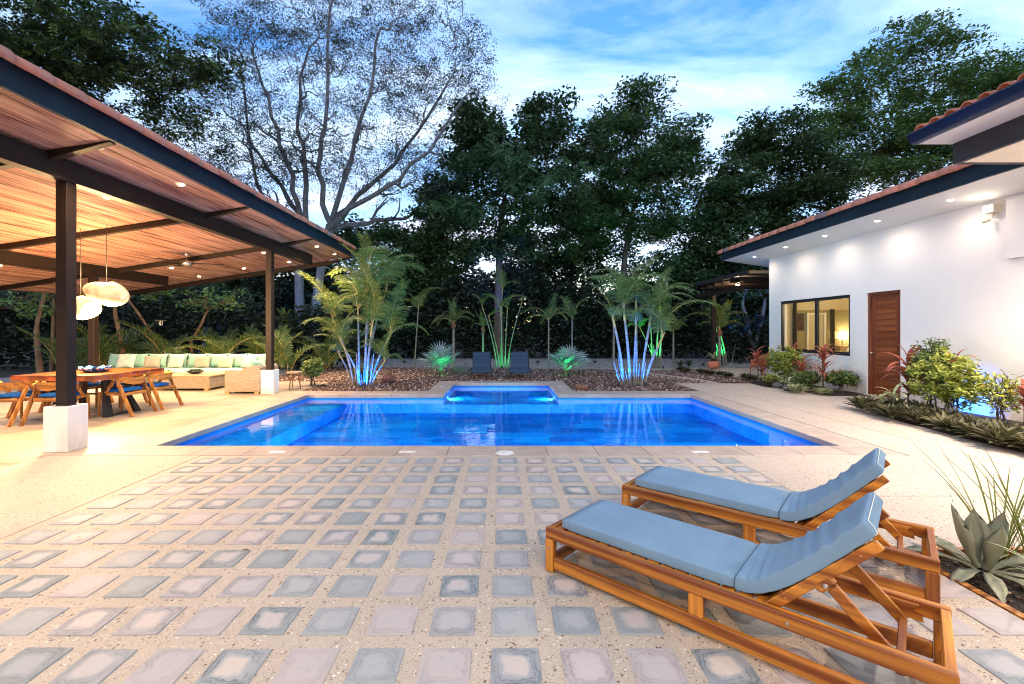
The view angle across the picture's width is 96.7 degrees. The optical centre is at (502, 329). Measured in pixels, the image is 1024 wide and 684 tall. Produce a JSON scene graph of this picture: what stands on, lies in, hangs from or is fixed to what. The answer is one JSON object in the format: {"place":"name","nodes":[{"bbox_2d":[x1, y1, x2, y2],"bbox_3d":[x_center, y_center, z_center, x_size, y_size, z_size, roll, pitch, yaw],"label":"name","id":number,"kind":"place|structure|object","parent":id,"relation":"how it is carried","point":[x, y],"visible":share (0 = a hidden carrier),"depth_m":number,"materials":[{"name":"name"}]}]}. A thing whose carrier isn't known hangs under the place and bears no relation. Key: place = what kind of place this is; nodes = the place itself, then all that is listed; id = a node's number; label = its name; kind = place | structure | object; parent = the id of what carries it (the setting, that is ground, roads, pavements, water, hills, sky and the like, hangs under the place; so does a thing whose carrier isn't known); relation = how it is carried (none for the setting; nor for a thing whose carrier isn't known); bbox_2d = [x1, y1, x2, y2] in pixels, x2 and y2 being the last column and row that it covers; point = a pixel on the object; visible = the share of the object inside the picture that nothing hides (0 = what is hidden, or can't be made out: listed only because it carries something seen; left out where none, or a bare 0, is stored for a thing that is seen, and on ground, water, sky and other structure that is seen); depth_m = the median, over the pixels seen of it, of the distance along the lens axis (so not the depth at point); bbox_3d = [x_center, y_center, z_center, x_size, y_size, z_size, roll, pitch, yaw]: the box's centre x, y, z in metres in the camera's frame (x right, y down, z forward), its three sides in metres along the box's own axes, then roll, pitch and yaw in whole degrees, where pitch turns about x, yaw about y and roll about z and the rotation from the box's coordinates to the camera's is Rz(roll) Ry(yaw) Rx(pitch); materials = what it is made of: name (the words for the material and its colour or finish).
{"place":"outdoors","nodes":[
{"label":"outdoors","id":0,"kind":"place"},
{"bbox_2d":[0,456,198,538],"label":"pebble terrace","id":1,"kind":"structure","parent":0,"point":[33,492],"depth_m":4.50,"materials":[{"name":"concrete"}]},
{"bbox_2d":[0,381,328,468],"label":"pavilion floor","id":2,"kind":"structure","parent":0,"point":[20,444],"depth_m":7.60,"materials":[{"name":"stone"}]},
{"bbox_2d":[0,380,49,426],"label":"dining chair","id":3,"kind":"object","parent":2,"relation":"on","point":[8,395],"visible":0.73,"depth_m":7.21,"materials":[{"name":"brown wood"}]},
{"bbox_2d":[6,381,52,417],"bbox_3d":[-8.081,1.164,7.980,0.651,0.692,0.610,0,0,0],"label":"dining chair","id":4,"kind":"object","parent":2,"relation":"on","point":[12,407],"visible":0.09,"depth_m":7.71,"materials":[{"name":"brown wood"}]},
{"bbox_2d":[19,380,89,425],"bbox_3d":[-7.217,1.164,7.380,0.610,0.692,0.651,0,0,-3],"label":"dining chair","id":5,"kind":"object","parent":2,"relation":"on","point":[47,388],"visible":0.56,"depth_m":7.23,"materials":[{"name":"brown wood"}]},
{"bbox_2d":[10,368,163,417],"bbox_3d":[-7.269,1.123,8.119,1.393,0.755,1.548,0,0,0],"label":"dining table","id":6,"kind":"object","parent":2,"relation":"on","point":[84,378],"visible":0.66,"depth_m":7.84,"materials":[{"name":"brown wood"}]},
{"bbox_2d":[98,374,157,416],"bbox_3d":[-6.659,1.164,8.100,0.651,0.692,0.610,0,0,0],"label":"dining chair","id":7,"kind":"object","parent":2,"relation":"on","point":[132,389],"visible":0.98,"depth_m":7.92,"materials":[{"name":"brown wood"}]},
{"bbox_2d":[132,371,183,409],"bbox_3d":[-6.639,1.164,8.752,0.651,0.692,0.610,0,0,-2],"label":"dining chair","id":8,"kind":"object","parent":2,"relation":"on","point":[159,377],"visible":0.79,"depth_m":8.64,"materials":[{"name":"brown wood"}]},
{"bbox_2d":[0,44,355,451],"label":"pavilion","id":9,"kind":"structure","parent":2,"relation":"on","point":[73,160],"depth_m":7.13,"materials":[{"name":"brown wood"}]},
{"bbox_2d":[77,228,101,319],"bbox_3d":[-7.500,-0.990,8.100,0.613,1.623,0.572,0,0,0],"label":"pendant lamp","id":10,"kind":"object","parent":9,"relation":"hanging from","point":[88,308],"visible":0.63,"depth_m":8.00,"materials":[{"name":"fabric"}]},
{"bbox_2d":[83,224,129,305],"bbox_3d":[-7.039,-1.143,8.100,0.638,1.457,0.594,0,0,0],"label":"pendant lamp","id":11,"kind":"object","parent":9,"relation":"hanging from","point":[106,293],"visible":1,"depth_m":7.94,"materials":[{"name":"fabric"}]},
{"bbox_2d":[108,360,265,382],"bbox_3d":[-8.960,1.180,12.705,4.680,0.640,0.890,0,0,0],"label":"corner sofa","id":12,"kind":"object","parent":2,"relation":"on","point":[186,368],"visible":0.13,"depth_m":12.55,"materials":[{"name":"fabric"}]},
{"bbox_2d":[115,354,136,367],"bbox_3d":[-10.565,0.876,12.790,0.480,0.413,0.175,0,-20,-6],"label":"cushion","id":13,"kind":"object","parent":12,"relation":"on","point":[123,360],"visible":0.99,"depth_m":12.72,"materials":[{"name":"fabric"}]},
{"bbox_2d":[143,356,160,367],"bbox_3d":[-9.827,0.900,12.780,0.420,0.361,0.178,0,-20,-14],"label":"cushion","id":14,"kind":"object","parent":12,"relation":"on","point":[151,361],"visible":0.99,"depth_m":12.72,"materials":[{"name":"beige fabric"}]},
{"bbox_2d":[156,372,224,390],"bbox_3d":[-7.850,1.317,11.635,1.360,0.367,0.950,0,0,0],"label":"coffee table","id":15,"kind":"object","parent":2,"relation":"on","point":[206,381],"visible":0.59,"depth_m":11.17,"materials":[{"name":"wicker"}]},
{"bbox_2d":[225,363,277,393],"bbox_3d":[-6.060,1.173,11.055,0.840,0.655,0.850,0,0,0],"label":"wicker armchair","id":16,"kind":"object","parent":2,"relation":"on","point":[246,379],"visible":0.66,"depth_m":10.63,"materials":[{"name":"beige wicker"}]},
{"bbox_2d":[0,332,889,397],"bbox_3d":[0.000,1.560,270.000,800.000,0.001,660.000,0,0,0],"label":"ground","id":17,"kind":"structure","parent":0,"point":[20,370],"depth_m":25.55,"materials":[{"name":"brown plant"}]},
{"bbox_2d":[0,0,246,144],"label":"shade tree","id":18,"kind":"object","parent":17,"relation":"on","point":[36,42],"visible":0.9,"depth_m":14.13,"materials":[{"name":"green plant"}]},
{"bbox_2d":[0,282,265,366],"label":"dense tree","id":19,"kind":"object","parent":17,"relation":"on","point":[201,287],"visible":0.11,"depth_m":18.74,"materials":[{"name":"green plant"}]},
{"bbox_2d":[77,103,276,295],"bbox_3d":[-13.841,-3.917,19.049,9.285,10.996,3.751,0,0,0],"label":"shade tree","id":20,"kind":"object","parent":17,"relation":"on","point":[214,155],"visible":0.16,"depth_m":18.77,"materials":[{"name":"green plant"}]},
{"bbox_2d":[0,278,372,369],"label":"undergrowth","id":21,"kind":"object","parent":17,"relation":"on","point":[182,323],"visible":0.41,"depth_m":17.72,"materials":[{"name":"green plant"}]},
{"bbox_2d":[139,259,361,314],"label":"dense tree","id":22,"kind":"object","parent":17,"relation":"on","point":[230,284],"visible":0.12,"depth_m":26.28,"materials":[{"name":"green plant"}]},
{"bbox_2d":[1,255,763,346],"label":"woods","id":23,"kind":"object","parent":17,"relation":"on","point":[472,277],"visible":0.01,"depth_m":39.40,"materials":[{"name":"green plant"}]},
{"bbox_2d":[0,358,766,382],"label":"garden clearing","id":24,"kind":"structure","parent":17,"relation":"on","point":[605,363],"depth_m":20.21,"materials":[{"name":"stone"}]},
{"bbox_2d":[0,290,55,372],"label":"crooked tree","id":25,"kind":"object","parent":24,"relation":"on","point":[39,364],"visible":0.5,"depth_m":15.15,"materials":[{"name":"green plant"}]},
{"bbox_2d":[0,292,55,371],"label":"crooked tree","id":26,"kind":"object","parent":24,"relation":"on","point":[29,315],"visible":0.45,"depth_m":15.76,"materials":[{"name":"green plant"}]},
{"bbox_2d":[14,325,105,368],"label":"fern palm","id":27,"kind":"object","parent":24,"relation":"on","point":[53,350],"visible":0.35,"depth_m":13.96,"materials":[{"name":"green plant"}]},
{"bbox_2d":[50,322,140,366],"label":"fern palm","id":28,"kind":"object","parent":24,"relation":"on","point":[104,357],"visible":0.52,"depth_m":13.93,"materials":[{"name":"green plant"}]},
{"bbox_2d":[77,322,154,354],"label":"fern palm","id":29,"kind":"object","parent":24,"relation":"on","point":[128,349],"visible":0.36,"depth_m":14.82,"materials":[{"name":"green plant"}]},
{"bbox_2d":[128,287,182,352],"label":"crooked tree","id":30,"kind":"object","parent":24,"relation":"on","point":[152,296],"visible":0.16,"depth_m":15.18,"materials":[{"name":"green plant"}]},
{"bbox_2d":[115,319,211,359],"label":"fern palm","id":31,"kind":"object","parent":24,"relation":"on","point":[163,343],"visible":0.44,"depth_m":14.38,"materials":[{"name":"green plant"}]},
{"bbox_2d":[174,286,248,353],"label":"crooked tree","id":32,"kind":"object","parent":24,"relation":"on","point":[225,297],"visible":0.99,"depth_m":15.76,"materials":[{"name":"green plant"}]},
{"bbox_2d":[172,334,264,355],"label":"fern palm","id":33,"kind":"object","parent":24,"relation":"on","point":[225,349],"visible":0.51,"depth_m":14.43,"materials":[{"name":"green plant"}]},
{"bbox_2d":[187,327,250,357],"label":"fern palm","id":34,"kind":"object","parent":24,"relation":"on","point":[223,338],"visible":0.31,"depth_m":15.65,"materials":[{"name":"green plant"}]},
{"bbox_2d":[235,323,302,362],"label":"fern palm","id":35,"kind":"object","parent":24,"relation":"on","point":[254,348],"visible":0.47,"depth_m":15.35,"materials":[{"name":"green plant"}]},
{"bbox_2d":[117,0,512,357],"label":"spreading tree","id":36,"kind":"object","parent":24,"relation":"on","point":[335,218],"visible":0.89,"depth_m":23.30,"materials":[{"name":"grey plant"}]},
{"bbox_2d":[392,287,441,366],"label":"palm","id":37,"kind":"object","parent":24,"relation":"on","point":[417,301],"visible":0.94,"depth_m":18.58,"materials":[{"name":"plant"}]},
{"bbox_2d":[472,264,525,367],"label":"clumping palm","id":38,"kind":"object","parent":24,"relation":"on","point":[500,281],"visible":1,"depth_m":18.40,"materials":[{"name":"plant"}]},
{"bbox_2d":[400,84,620,358],"bbox_3d":[0.489,-5.329,23.936,11.595,13.769,6.991,0,0,0],"label":"dense tree","id":39,"kind":"object","parent":24,"relation":"on","point":[506,168],"visible":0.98,"depth_m":22.70,"materials":[{"name":"green plant"}]},
{"bbox_2d":[560,296,588,368],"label":"palm","id":40,"kind":"object","parent":24,"relation":"on","point":[570,309],"visible":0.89,"depth_m":17.99,"materials":[{"name":"plant"}]},
{"bbox_2d":[627,266,691,367],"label":"clumping palm","id":41,"kind":"object","parent":24,"relation":"on","point":[661,282],"visible":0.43,"depth_m":18.28,"materials":[{"name":"plant"}]},
{"bbox_2d":[685,298,746,367],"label":"palm","id":42,"kind":"object","parent":24,"relation":"on","point":[721,322],"visible":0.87,"depth_m":17.84,"materials":[{"name":"plant"}]},
{"bbox_2d":[700,301,768,363],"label":"undergrowth","id":43,"kind":"object","parent":24,"relation":"on","point":[733,330],"visible":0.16,"depth_m":21.22,"materials":[{"name":"green plant"}]},
{"bbox_2d":[733,289,768,361],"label":"crooked tree","id":44,"kind":"object","parent":24,"relation":"on","point":[743,294],"visible":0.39,"depth_m":21.46,"materials":[{"name":"green plant"}]},
{"bbox_2d":[333,170,483,355],"bbox_3d":[-5.706,-3.714,25.934,9.799,10.528,5.614,0,0,0],"label":"dense tree","id":45,"kind":"object","parent":17,"relation":"on","point":[385,234],"visible":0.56,"depth_m":24.77,"materials":[{"name":"green plant"}]},
{"bbox_2d":[101,260,768,358],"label":"undergrowth","id":46,"kind":"object","parent":17,"relation":"on","point":[407,334],"visible":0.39,"depth_m":24.49,"materials":[{"name":"green plant"}]},
{"bbox_2d":[279,367,705,390],"bbox_3d":[-0.650,1.535,14.850,13.500,0.001,7.500,0,0,0],"label":"gravel bed","id":47,"kind":"object","parent":17,"relation":"on","point":[483,376],"visible":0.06,"depth_m":13.76,"materials":[{"name":"gravel"}]},
{"bbox_2d":[251,322,328,371],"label":"fern palm","id":48,"kind":"object","parent":47,"relation":"on","point":[281,355],"visible":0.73,"depth_m":14.89,"materials":[{"name":"green plant"}]},
{"bbox_2d":[300,357,324,385],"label":"bush","id":49,"kind":"object","parent":47,"relation":"on","point":[312,368],"visible":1,"depth_m":12.14,"materials":[{"name":"green plant"}]},
{"bbox_2d":[277,333,361,370],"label":"fern palm","id":50,"kind":"object","parent":47,"relation":"on","point":[321,355],"visible":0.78,"depth_m":16.29,"materials":[{"name":"green plant"}]},
{"bbox_2d":[294,232,428,386],"bbox_3d":[-3.743,-0.521,12.620,3.459,4.118,3.549,0,0,0],"label":"clumping palm","id":51,"kind":"object","parent":47,"relation":"on","point":[367,281],"visible":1,"depth_m":12.23,"materials":[{"name":"plant"}]},
{"bbox_2d":[418,342,459,374],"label":"fan palm","id":52,"kind":"object","parent":47,"relation":"on","point":[441,354],"visible":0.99,"depth_m":15.26,"materials":[{"name":"green plant"}]},
{"bbox_2d":[429,298,473,367],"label":"palm","id":53,"kind":"object","parent":47,"relation":"on","point":[454,316],"visible":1,"depth_m":17.56,"materials":[{"name":"plant"}]},
{"bbox_2d":[470,352,492,378],"bbox_3d":[-0.663,1.131,14.715,0.688,0.803,1.370,0,0,-2],"label":"sling lounger","id":54,"kind":"object","parent":47,"relation":"on","point":[481,362],"visible":0.96,"depth_m":14.84,"materials":[{"name":"blue fabric"}]},
{"bbox_2d":[508,352,529,378],"bbox_3d":[0.565,1.131,14.714,0.688,0.803,1.370,0,0,3],"label":"sling lounger","id":55,"kind":"object","parent":47,"relation":"on","point":[519,362],"visible":0.96,"depth_m":14.84,"materials":[{"name":"blue fabric"}]},
{"bbox_2d":[523,292,573,369],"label":"palm","id":56,"kind":"object","parent":47,"relation":"on","point":[549,315],"visible":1,"depth_m":17.27,"materials":[{"name":"plant"}]},
{"bbox_2d":[546,344,589,374],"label":"fan palm","id":57,"kind":"object","parent":47,"relation":"on","point":[567,356],"visible":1,"depth_m":15.23,"materials":[{"name":"green plant"}]},
{"bbox_2d":[582,254,717,386],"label":"clumping palm","id":58,"kind":"object","parent":47,"relation":"on","point":[626,285],"visible":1,"depth_m":12.37,"materials":[{"name":"plant"}]},
{"bbox_2d":[88,381,905,455],"bbox_3d":[-0.075,1.597,9.285,9.790,0.205,7.830,0,0,0],"label":"pool coping","id":59,"kind":"object","parent":17,"relation":"on","point":[831,443],"visible":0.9,"depth_m":5.83,"materials":[{"name":"stone"}]},
{"bbox_2d":[173,386,821,450],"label":"swimming pool","id":60,"kind":"structure","parent":17,"relation":"in","point":[497,416],"depth_m":9.06,"materials":[{"name":"blue liquid"}]},
{"bbox_2d":[489,178,675,347],"bbox_3d":[6.178,-3.938,29.033,14.276,10.999,6.004,0,0,0],"label":"dense tree","id":61,"kind":"object","parent":17,"relation":"on","point":[559,264],"visible":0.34,"depth_m":28.17,"materials":[{"name":"green plant"}]},
{"bbox_2d":[540,71,723,356],"bbox_3d":[7.317,-6.402,25.751,10.941,15.930,6.899,0,0,0],"label":"tall tree","id":62,"kind":"object","parent":17,"relation":"on","point":[650,169],"visible":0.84,"depth_m":25.03,"materials":[{"name":"green plant"}]},
{"bbox_2d":[641,154,774,353],"bbox_3d":[12.549,-4.174,26.056,9.600,11.472,6.264,0,0,0],"label":"dense tree","id":63,"kind":"object","parent":17,"relation":"on","point":[718,207],"visible":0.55,"depth_m":24.78,"materials":[{"name":"green plant"}]},
{"bbox_2d":[702,103,881,263],"bbox_3d":[17.411,-5.749,27.024,11.202,14.598,6.791,0,0,0],"label":"round tree","id":64,"kind":"object","parent":17,"relation":"on","point":[782,200],"visible":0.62,"depth_m":25.81,"materials":[{"name":"green plant"}]},
{"bbox_2d":[751,381,871,396],"bbox_3d":[7.650,1.521,11.750,1.500,0.058,3.100,0,0,0],"label":"flower bed","id":65,"kind":"object","parent":17,"relation":"on","point":[845,393],"visible":0.3,"depth_m":10.99,"materials":[{"name":"soil"}]},
{"bbox_2d":[765,345,804,382],"bbox_3d":[7.772,0.955,12.447,1.085,1.094,1.023,0,0,0],"label":"bush","id":66,"kind":"object","parent":65,"relation":"on","point":[773,358],"visible":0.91,"depth_m":12.28,"materials":[{"name":"green plant"}]},
{"bbox_2d":[785,370,821,389],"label":"bush","id":67,"kind":"object","parent":65,"relation":"on","point":[806,378],"visible":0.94,"depth_m":11.15,"materials":[{"name":"green plant"}]},
{"bbox_2d":[802,343,843,386],"bbox_3d":[7.678,0.908,10.915,0.869,1.167,0.904,0,0,0],"label":"cordyline","id":68,"kind":"object","parent":65,"relation":"on","point":[823,356],"visible":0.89,"depth_m":10.94,"materials":[{"name":"brown plant"}]},
{"bbox_2d":[822,369,861,392],"bbox_3d":[8.033,1.217,10.736,0.872,0.572,0.748,0,0,0],"label":"bush","id":69,"kind":"object","parent":65,"relation":"on","point":[847,378],"visible":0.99,"depth_m":10.65,"materials":[{"name":"green plant"}]},
{"bbox_2d":[717,164,1023,421],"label":"house","id":70,"kind":"structure","parent":17,"relation":"on","point":[905,265],"depth_m":9.29,"materials":[{"name":"white paint"}]},
{"bbox_2d":[781,295,849,355],"bbox_3d":[8.455,-0.105,12.370,0.070,1.488,2.758,0,0,0],"label":"window","id":71,"kind":"structure","parent":70,"relation":"in","point":[816,300],"depth_m":12.20,"materials":[{"name":"black metal"}]},
{"bbox_2d":[809,315,822,349],"bbox_3d":[9.625,0.512,13.984,0.450,1.934,0.028,0,0,0],"label":"inner door","id":72,"kind":"structure","parent":70,"relation":"in","point":[811,317],"depth_m":13.97,"materials":[{"name":"beige wood"}]},
{"bbox_2d":[870,294,898,397],"bbox_3d":[8.441,0.355,10.045,0.149,2.250,0.740,0,0,0],"label":"door","id":73,"kind":"structure","parent":70,"relation":"in","point":[885,308],"depth_m":10.07,"materials":[{"name":"brown wood"}]},
{"bbox_2d":[906,73,1023,163],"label":"porch roof","id":74,"kind":"structure","parent":70,"relation":"attached to","point":[987,127],"depth_m":5.53,"materials":[{"name":"paint"}]},
{"bbox_2d":[981,203,1002,222],"bbox_3d":[8.312,-1.971,7.733,0.175,0.298,0.207,0,0,0],"label":"security light","id":75,"kind":"object","parent":70,"relation":"attached to","point":[993,208],"visible":1,"depth_m":7.68,"materials":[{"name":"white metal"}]},
{"bbox_2d":[784,7,1023,197],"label":"tall tree","id":76,"kind":"object","parent":17,"relation":"on","point":[853,116],"visible":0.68,"depth_m":29.01,"materials":[{"name":"green plant"}]},
{"bbox_2d":[866,405,1023,452],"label":"flower bed","id":77,"kind":"object","parent":17,"relation":"on","point":[981,440],"visible":0.19,"depth_m":7.02,"materials":[{"name":"soil"}]},
{"bbox_2d":[844,394,879,408],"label":"rosette plant","id":78,"kind":"object","parent":77,"relation":"on","point":[857,401],"visible":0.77,"depth_m":8.39,"materials":[{"name":"green plant"}]},
{"bbox_2d":[864,382,910,403],"bbox_3d":[6.994,1.218,8.230,0.697,0.553,0.730,0,0,0],"label":"striped plant","id":79,"kind":"object","parent":77,"relation":"on","point":[893,395],"visible":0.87,"depth_m":8.22,"materials":[{"name":"green plant"}]},
{"bbox_2d":[872,401,923,418],"bbox_3d":[6.551,1.326,7.475,0.688,0.270,0.983,0,0,-78],"label":"rosette plant","id":80,"kind":"object","parent":77,"relation":"on","point":[889,410],"visible":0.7,"depth_m":7.45,"materials":[{"name":"green plant"}]},
{"bbox_2d":[878,342,923,402],"bbox_3d":[7.488,0.859,8.358,0.952,1.265,0.985,0,0,31],"label":"cordyline","id":81,"kind":"object","parent":77,"relation":"on","point":[901,368],"visible":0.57,"depth_m":8.37,"materials":[{"name":"brown plant"}]},
{"bbox_2d":[891,408,948,423],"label":"rosette plant","id":82,"kind":"object","parent":77,"relation":"on","point":[915,417],"visible":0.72,"depth_m":7.04,"materials":[{"name":"green plant"}]},
{"bbox_2d":[903,337,961,408],"bbox_3d":[7.733,0.815,8.195,0.902,1.376,0.990,0,0,0],"label":"bush","id":83,"kind":"object","parent":77,"relation":"on","point":[926,353],"visible":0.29,"depth_m":8.16,"materials":[{"name":"green plant"}]},
{"bbox_2d":[919,411,974,434],"bbox_3d":[6.462,1.324,6.554,0.701,0.275,0.722,0,0,41],"label":"rosette plant","id":84,"kind":"object","parent":77,"relation":"on","point":[944,421],"visible":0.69,"depth_m":6.58,"materials":[{"name":"green plant"}]},
{"bbox_2d":[904,345,994,411],"bbox_3d":[7.527,0.884,7.714,1.080,1.238,1.182,0,0,39],"label":"bush","id":85,"kind":"object","parent":77,"relation":"on","point":[954,389],"visible":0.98,"depth_m":7.58,"materials":[{"name":"green plant"}]},
{"bbox_2d":[948,419,1008,437],"bbox_3d":[6.465,1.345,6.167,0.688,0.271,0.719,0,0,43],"label":"rosette plant","id":86,"kind":"object","parent":77,"relation":"on","point":[970,428],"visible":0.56,"depth_m":6.15,"materials":[{"name":"green plant"}]},
{"bbox_2d":[968,419,1023,445],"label":"rosette plant","id":87,"kind":"object","parent":77,"relation":"on","point":[996,436],"visible":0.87,"depth_m":5.70,"materials":[{"name":"green plant"}]},
{"bbox_2d":[969,368,1023,421],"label":"bush","id":88,"kind":"object","parent":77,"relation":"on","point":[1003,400],"visible":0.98,"depth_m":6.94,"materials":[{"name":"green plant"}]},
{"bbox_2d":[939,558,1023,613],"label":"soil bed","id":89,"kind":"object","parent":17,"relation":"on","point":[1017,604],"depth_m":2.77,"materials":[{"name":"brown soil"}]},
{"bbox_2d":[903,435,1023,561],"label":"spiky grass","id":90,"kind":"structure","parent":89,"relation":"on","point":[1008,545],"depth_m":3.04,"materials":[{"name":"green plant"}]},
{"bbox_2d":[904,494,1023,603],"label":"agave","id":91,"kind":"object","parent":89,"relation":"on","point":[975,531],"visible":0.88,"depth_m":2.85,"materials":[{"name":"green plant"}]},
{"bbox_2d":[939,444,1023,548],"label":"spiky grass","id":92,"kind":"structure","parent":89,"relation":"on","point":[1016,517],"depth_m":2.94,"materials":[{"name":"green plant"}]},
{"bbox_2d":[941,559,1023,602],"bbox_3d":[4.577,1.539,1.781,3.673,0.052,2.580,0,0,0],"label":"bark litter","id":93,"kind":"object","parent":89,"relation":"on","point":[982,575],"visible":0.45,"depth_m":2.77,"materials":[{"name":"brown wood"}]},
{"bbox_2d":[0,456,1023,683],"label":"patio","id":94,"kind":"structure","parent":0,"point":[406,570],"depth_m":2.60,"materials":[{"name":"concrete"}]},
{"bbox_2d":[545,492,959,683],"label":"sun lounger","id":95,"kind":"object","parent":94,"relation":"on","point":[773,578],"visible":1,"depth_m":2.14,"materials":[{"name":"blue fabric"}]},
{"bbox_2d":[622,448,939,603],"bbox_3d":[1.817,1.133,3.221,1.825,0.726,0.572,0,0,41],"label":"sun lounger","id":96,"kind":"object","parent":94,"relation":"on","point":[750,507],"visible":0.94,"depth_m":2.95,"materials":[{"name":"blue fabric"}]},
{"bbox_2d":[903,547,1023,619],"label":"bed kerb","id":97,"kind":"structure","parent":94,"relation":"on","point":[1000,604],"depth_m":2.60,"materials":[{"name":"beige concrete"}]},
{"bbox_2d":[0,0,1023,329],"label":"sky","id":98,"kind":"structure","parent":0,"point":[728,59],"materials":[{"name":"blue"}]},
{"bbox_2d":[288,359,754,367],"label":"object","id":99,"kind":"object","parent":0,"point":[547,364],"visible":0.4,"depth_m":20.65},
{"bbox_2d":[639,369,763,382],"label":"gravel","id":100,"kind":"structure","parent":0,"point":[702,376],"depth_m":14.71,"materials":[{"name":"gravel"}]},
{"bbox_2d":[703,368,768,378],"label":"garden terrace","id":101,"kind":"structure","parent":0,"point":[736,371],"depth_m":16.34,"materials":[{"name":"concrete"}]},
{"bbox_2d":[696,270,768,360],"bbox_3d":[10.590,-0.250,17.300,4.820,3.500,4.000,0,0,0],"label":"pergola","id":102,"kind":"object","parent":101,"relation":"on","point":[743,280],"visible":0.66,"depth_m":17.42,"materials":[{"name":"brown paint"}]},
{"bbox_2d":[676,383,1023,546],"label":"pebble terrace","id":103,"kind":"structure","parent":0,"point":[916,489],"depth_m":5.10,"materials":[{"name":"concrete"}]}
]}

